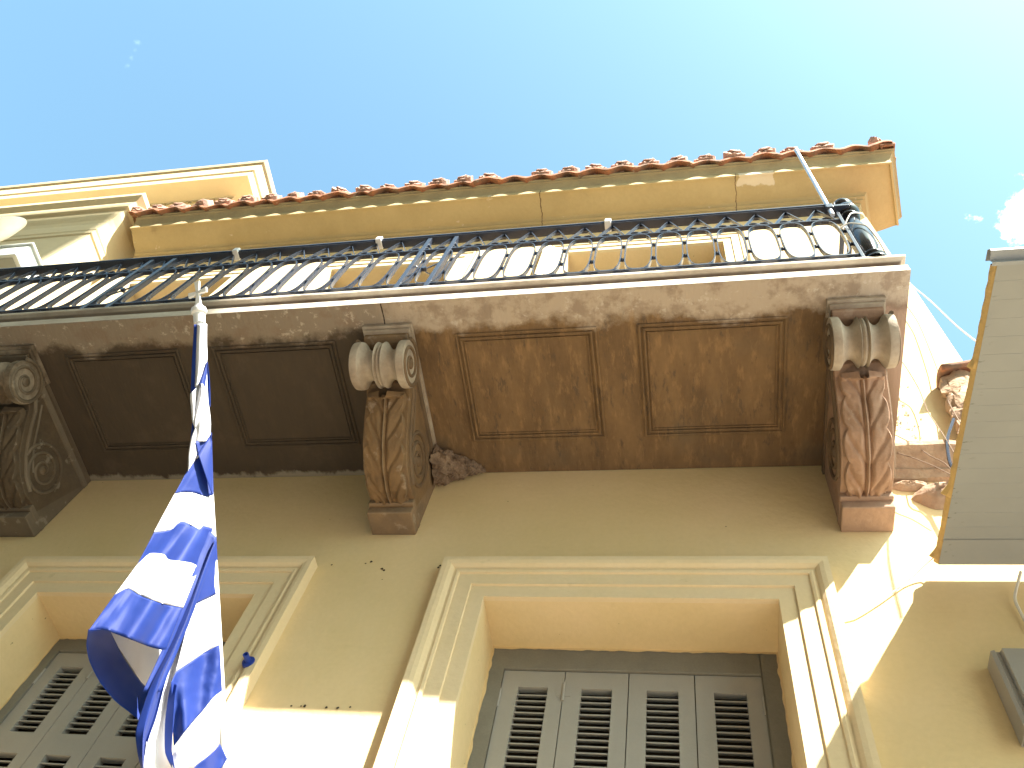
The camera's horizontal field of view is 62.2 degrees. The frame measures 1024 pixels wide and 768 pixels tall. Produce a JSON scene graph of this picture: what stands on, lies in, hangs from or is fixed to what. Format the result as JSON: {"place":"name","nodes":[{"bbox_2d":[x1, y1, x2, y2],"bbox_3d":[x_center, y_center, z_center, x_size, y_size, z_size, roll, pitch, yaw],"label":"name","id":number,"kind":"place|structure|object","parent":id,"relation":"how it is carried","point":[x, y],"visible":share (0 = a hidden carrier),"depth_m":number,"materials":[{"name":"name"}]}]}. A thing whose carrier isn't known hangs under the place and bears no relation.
{"place":"outdoors","nodes":[
{"label":"outdoors","id":0,"kind":"place"},
{"bbox_2d":[0,0,1023,360],"label":"sky","id":1,"kind":"structure","parent":0,"point":[347,94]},
{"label":"pavement","id":2,"kind":"structure","parent":0,"visible":0},
{"bbox_2d":[0,160,275,309],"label":"tall cream building","id":3,"kind":"structure","parent":2,"relation":"on","point":[81,220],"depth_m":9.47,"materials":[{"name":"paint"}]},
{"bbox_2d":[0,216,26,241],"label":"satellite dish","id":4,"kind":"object","parent":3,"relation":"attached to","point":[10,226],"visible":1,"depth_m":7.21,"materials":[{"name":"white paint"}]},
{"bbox_2d":[0,242,47,286],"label":"air conditioner","id":5,"kind":"object","parent":3,"relation":"attached to","point":[19,255],"visible":0.53,"depth_m":7.00,"materials":[{"name":"white plastic"}]},
{"bbox_2d":[0,136,1023,767],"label":"yellow house","id":6,"kind":"structure","parent":2,"relation":"on","point":[690,518],"depth_m":4.03,"materials":[{"name":"paint"}]},
{"bbox_2d":[0,556,317,767],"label":"window","id":7,"kind":"structure","parent":6,"relation":"in","point":[60,715],"depth_m":3.86,"materials":[{"name":"beige paint"}]},
{"bbox_2d":[77,267,262,304],"bbox_3d":[-3.395,-0.299,6.846,1.516,3.358,0.064,-2,-62,11],"label":"window","id":8,"kind":"structure","parent":6,"relation":"in","point":[233,274],"depth_m":8.07,"materials":[{"name":"beige paint"}]},
{"bbox_2d":[188,281,229,767],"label":"flagpole","id":9,"kind":"object","parent":6,"relation":"attached to","point":[198,311],"visible":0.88,"depth_m":3.08,"materials":[{"name":"white metal"}]},
{"bbox_2d":[86,322,226,767],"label":"flag","id":10,"kind":"object","parent":9,"relation":"hanging from","point":[156,622],"visible":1,"depth_m":2.84,"materials":[{"name":"blue fabric"}]},
{"bbox_2d":[242,652,254,667],"bbox_3d":[-1.068,1.109,3.425,0.056,0.056,0.050,-2,-62,11],"label":"pipe stub","id":11,"kind":"object","parent":6,"relation":"attached to","point":[248,660],"visible":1,"depth_m":3.42,"materials":[{"name":"blue plastic"}]},
{"bbox_2d":[285,250,484,290],"bbox_3d":[-1.304,-0.386,6.426,1.626,3.358,0.064,-2,-62,11],"label":"window","id":12,"kind":"structure","parent":6,"relation":"in","point":[465,261],"depth_m":7.66,"materials":[{"name":"beige paint"}]},
{"bbox_2d":[0,198,886,313],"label":"balcony railing","id":13,"kind":"object","parent":6,"relation":"on","point":[860,241],"visible":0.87,"depth_m":4.72,"materials":[{"name":"black metal"}]},
{"bbox_2d":[794,148,849,217],"bbox_3d":[1.801,-1.192,4.974,0.120,1.392,0.069,-2,-62,11],"label":"metal pole","id":14,"kind":"object","parent":13,"relation":"attached to","point":[830,208],"visible":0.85,"depth_m":4.62,"materials":[{"name":"metal"}]},
{"bbox_2d":[842,212,864,229],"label":"cable","id":15,"kind":"object","parent":13,"relation":"attached to","point":[849,216],"visible":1,"depth_m":4.29,"materials":[{"name":"white plastic"}]},
{"bbox_2d":[840,222,887,254],"bbox_3d":[1.710,-0.661,4.029,0.219,0.438,0.086,28,-60,-6],"label":"cable","id":16,"kind":"object","parent":13,"relation":"attached to","point":[878,240],"visible":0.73,"depth_m":4.09,"materials":[{"name":"white plastic"}]},
{"bbox_2d":[429,444,485,485],"bbox_3d":[-0.279,0.434,4.456,0.262,0.196,0.235,-2,-62,11],"label":"mortar lump","id":17,"kind":"object","parent":6,"relation":"attached to","point":[448,466],"visible":1,"depth_m":4.44,"materials":[{"name":"brown concrete"}]},
{"bbox_2d":[373,556,880,767],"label":"window","id":18,"kind":"structure","parent":6,"relation":"in","point":[540,707],"depth_m":3.42,"materials":[{"name":"beige paint"}]},
{"bbox_2d":[535,231,754,273],"bbox_3d":[0.905,-0.478,5.983,1.746,3.358,0.064,-2,-62,11],"label":"window","id":19,"kind":"structure","parent":6,"relation":"in","point":[734,247],"depth_m":7.23,"materials":[{"name":"beige paint"}]},
{"bbox_2d":[843,558,932,618],"bbox_3d":[1.518,0.809,3.379,0.506,0.336,0.058,-12,-64,16],"label":"cable","id":20,"kind":"object","parent":6,"relation":"attached to","point":[890,593],"visible":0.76,"depth_m":3.37,"materials":[{"name":"white plastic"}]},
{"bbox_2d":[895,435,950,469],"bbox_3d":[1.950,0.325,4.019,0.172,0.487,0.043,-33,-71,24],"label":"cable","id":21,"kind":"object","parent":6,"relation":"attached to","point":[926,453],"visible":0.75,"depth_m":3.94,"materials":[{"name":"white plastic"}]},
{"bbox_2d":[897,452,949,474],"bbox_3d":[1.900,0.360,3.907,0.186,0.259,0.029,-13,-64,16],"label":"cable","id":22,"kind":"object","parent":6,"relation":"attached to","point":[924,462],"visible":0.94,"depth_m":3.90,"materials":[{"name":"white plastic"}]},
{"bbox_2d":[902,362,953,452],"bbox_3d":[2.144,0.095,4.424,0.034,1.148,0.092,-26,-69,22],"label":"cable","id":23,"kind":"object","parent":6,"relation":"attached to","point":[927,409],"visible":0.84,"depth_m":4.42,"materials":[{"name":"white plastic"}]},
{"bbox_2d":[907,307,959,421],"bbox_3d":[2.387,-0.149,4.857,0.174,1.713,0.032,26,-60,-5],"label":"cable","id":24,"kind":"object","parent":6,"relation":"attached to","point":[934,361],"visible":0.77,"depth_m":4.93,"materials":[{"name":"white plastic"}]},
{"bbox_2d":[910,283,975,341],"bbox_3d":[2.343,-0.440,4.662,0.038,2.067,0.358,-7,-63,14],"label":"cable","id":25,"kind":"object","parent":6,"relation":"attached to","point":[949,319],"visible":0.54,"depth_m":4.57,"materials":[{"name":"white plastic"}]},
{"bbox_2d":[945,418,954,467],"bbox_3d":[2.076,0.305,3.961,0.136,0.550,0.016,-2,-62,11],"label":"cable","id":26,"kind":"object","parent":6,"relation":"attached to","point":[947,445],"visible":0.65,"depth_m":4.00,"materials":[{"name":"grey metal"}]},
{"bbox_2d":[936,360,969,435],"bbox_3d":[2.401,0.134,4.346,0.468,0.917,0.200,-2,-62,11],"label":"broken eave","id":27,"kind":"object","parent":6,"relation":"attached to","point":[952,384],"visible":0.31,"depth_m":4.52,"materials":[{"name":"stone"}]},
{"bbox_2d":[929,247,1023,564],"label":"panel awning","id":28,"kind":"object","parent":6,"relation":"attached to","point":[982,518],"visible":1,"depth_m":3.13,"materials":[{"name":"white metal"}]},
{"bbox_2d":[987,648,1023,746],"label":"trunking box","id":29,"kind":"object","parent":6,"relation":"attached to","point":[1005,667],"visible":1,"depth_m":2.87,"materials":[{"name":"grey metal"}]},
{"bbox_2d":[1013,571,1023,620],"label":"cable","id":30,"kind":"object","parent":6,"relation":"attached to","point":[1015,595],"visible":1,"depth_m":3.25,"materials":[{"name":"white plastic"}]}
]}

